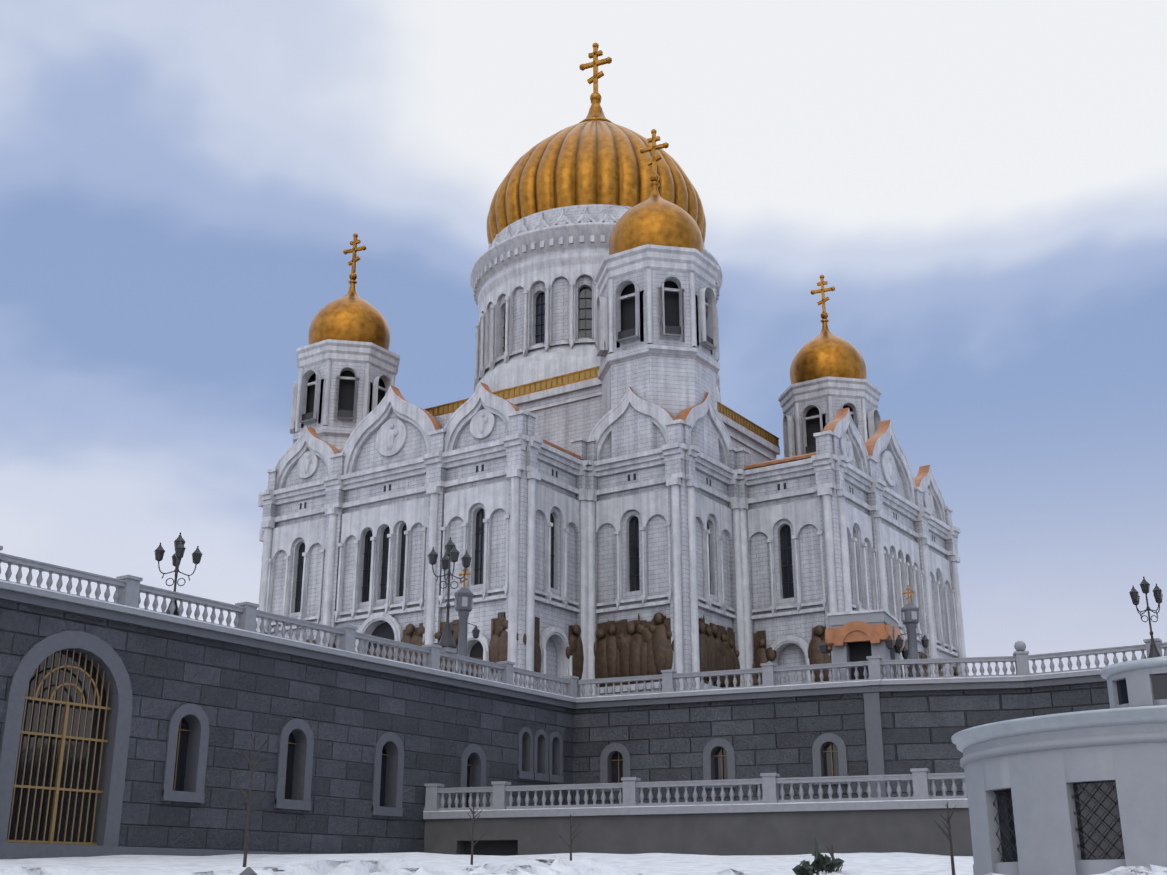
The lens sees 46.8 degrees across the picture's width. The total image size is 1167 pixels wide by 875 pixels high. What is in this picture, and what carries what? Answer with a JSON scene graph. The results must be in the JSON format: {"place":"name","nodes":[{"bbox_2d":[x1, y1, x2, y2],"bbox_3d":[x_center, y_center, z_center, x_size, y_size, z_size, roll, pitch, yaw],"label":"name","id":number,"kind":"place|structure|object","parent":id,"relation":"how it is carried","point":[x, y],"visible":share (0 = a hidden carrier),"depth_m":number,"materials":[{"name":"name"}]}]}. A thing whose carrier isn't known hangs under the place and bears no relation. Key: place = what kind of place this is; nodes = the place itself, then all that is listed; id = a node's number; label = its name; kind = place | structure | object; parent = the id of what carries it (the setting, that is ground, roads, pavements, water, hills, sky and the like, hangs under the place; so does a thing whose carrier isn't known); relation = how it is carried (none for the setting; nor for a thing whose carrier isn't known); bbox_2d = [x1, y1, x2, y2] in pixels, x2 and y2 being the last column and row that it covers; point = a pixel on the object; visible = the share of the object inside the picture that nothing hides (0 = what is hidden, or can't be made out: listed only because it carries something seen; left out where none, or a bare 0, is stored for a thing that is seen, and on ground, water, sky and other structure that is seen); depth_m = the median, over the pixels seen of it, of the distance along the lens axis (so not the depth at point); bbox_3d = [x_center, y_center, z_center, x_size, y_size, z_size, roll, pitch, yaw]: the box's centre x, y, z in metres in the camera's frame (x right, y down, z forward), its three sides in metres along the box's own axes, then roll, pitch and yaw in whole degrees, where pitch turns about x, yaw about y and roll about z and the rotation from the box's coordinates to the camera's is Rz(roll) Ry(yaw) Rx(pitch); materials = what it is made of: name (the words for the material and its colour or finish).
{"place":"outdoors","nodes":[
{"label":"outdoors","id":0,"kind":"place"},
{"bbox_2d":[0,852,973,874],"bbox_3d":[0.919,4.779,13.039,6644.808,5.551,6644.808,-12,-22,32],"label":"ground snow","id":1,"kind":"structure","parent":0,"point":[898,863],"depth_m":60.82,"materials":[{"name":"white snow"}]},
{"bbox_2d":[239,867,256,874],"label":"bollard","id":2,"kind":"object","parent":1,"relation":"on","point":[248,871],"visible":1,"depth_m":7.45,"materials":[{"name":"stone"}]},
{"bbox_2d":[227,733,276,866],"bbox_3d":[-11.956,13.239,48.739,2.037,4.992,1.279,6,-20,-18],"label":"bare sapling","id":3,"kind":"object","parent":1,"relation":"on","point":[247,823],"visible":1,"depth_m":48.68,"materials":[{"name":"brown plant"}]},
{"bbox_2d":[462,803,484,864],"bbox_3d":[-4.889,17.637,59.211,1.278,3.202,0.521,-7,-20,20],"label":"bare sapling","id":4,"kind":"object","parent":1,"relation":"on","point":[472,840],"visible":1,"depth_m":59.22,"materials":[{"name":"brown plant"}]},
{"bbox_2d":[558,814,580,860],"bbox_3d":[-0.610,19.026,63.156,1.073,2.601,0.646,-12,-22,32],"label":"bare sapling","id":5,"kind":"object","parent":1,"relation":"on","point":[571,839],"visible":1,"depth_m":63.16,"materials":[{"name":"brown plant"}]},
{"bbox_2d":[0,546,1166,858],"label":"retaining wall","id":6,"kind":"structure","parent":1,"relation":"on","point":[128,724],"depth_m":84.31,"materials":[{"name":"stone"}]},
{"bbox_2d":[154,532,202,615],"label":"lamp post","id":7,"kind":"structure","parent":6,"relation":"on","point":[180,548],"depth_m":77.80,"materials":[{"name":"black metal"}]},
{"bbox_2d":[440,646,456,653],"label":"lamp pedestal","id":8,"kind":"object","parent":6,"relation":"on","point":[449,649],"visible":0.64,"depth_m":95.43,"materials":[{"name":"stone"}]},
{"bbox_2d":[427,537,471,647],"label":"lamp post","id":9,"kind":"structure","parent":8,"relation":"on","point":[452,552],"depth_m":97.26,"materials":[{"name":"black metal"}]},
{"bbox_2d":[450,567,479,674],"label":"lantern pillar","id":10,"kind":"structure","parent":6,"relation":"on","point":[463,602],"depth_m":98.97,"materials":[{"name":"stone"}]},
{"bbox_2d":[257,42,965,695],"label":"cathedral","id":11,"kind":"structure","parent":6,"relation":"on","point":[593,476],"depth_m":141.19,"materials":[{"name":"stone"}]},
{"bbox_2d":[819,609,908,680],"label":"entrance porch","id":12,"kind":"object","parent":6,"relation":"on","point":[853,636],"visible":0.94,"depth_m":101.75,"materials":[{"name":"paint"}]},
{"bbox_2d":[895,585,928,676],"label":"lantern pillar","id":13,"kind":"structure","parent":6,"relation":"on","point":[910,616],"depth_m":99.42,"materials":[{"name":"stone"}]},
{"bbox_2d":[1129,577,1162,657],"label":"lamp post","id":14,"kind":"object","parent":6,"relation":"on","point":[1145,588],"visible":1,"depth_m":92.21,"materials":[{"name":"black metal"}]},
{"bbox_2d":[0,855,1166,874],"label":"snow heaps","id":15,"kind":"object","parent":1,"relation":"on","point":[583,866],"visible":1,"depth_m":11.17,"materials":[{"name":"white snow"}]},
{"bbox_2d":[791,838,843,874],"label":"shrub","id":16,"kind":"object","parent":1,"relation":"on","point":[822,863],"visible":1,"depth_m":8.91,"materials":[{"name":"green plant"}]},
{"bbox_2d":[826,845,842,871],"bbox_3d":[5.164,9.333,28.098,0.455,1.600,0.750,0,-19,0],"label":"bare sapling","id":17,"kind":"object","parent":1,"relation":"on","point":[832,856],"visible":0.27,"depth_m":28.27,"materials":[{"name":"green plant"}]},
{"bbox_2d":[935,802,955,874],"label":"bare sapling","id":18,"kind":"object","parent":1,"relation":"on","point":[951,849],"visible":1,"depth_m":46.48,"materials":[{"name":"brown plant"}]},
{"bbox_2d":[951,656,1166,874],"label":"round building","id":19,"kind":"structure","parent":1,"relation":"on","point":[1078,793],"depth_m":32.81,"materials":[{"name":"paint"}]},
{"bbox_2d":[0,0,1166,675],"label":"sky","id":20,"kind":"structure","parent":0,"point":[979,187],"materials":[{"name":"blue"}]}
]}

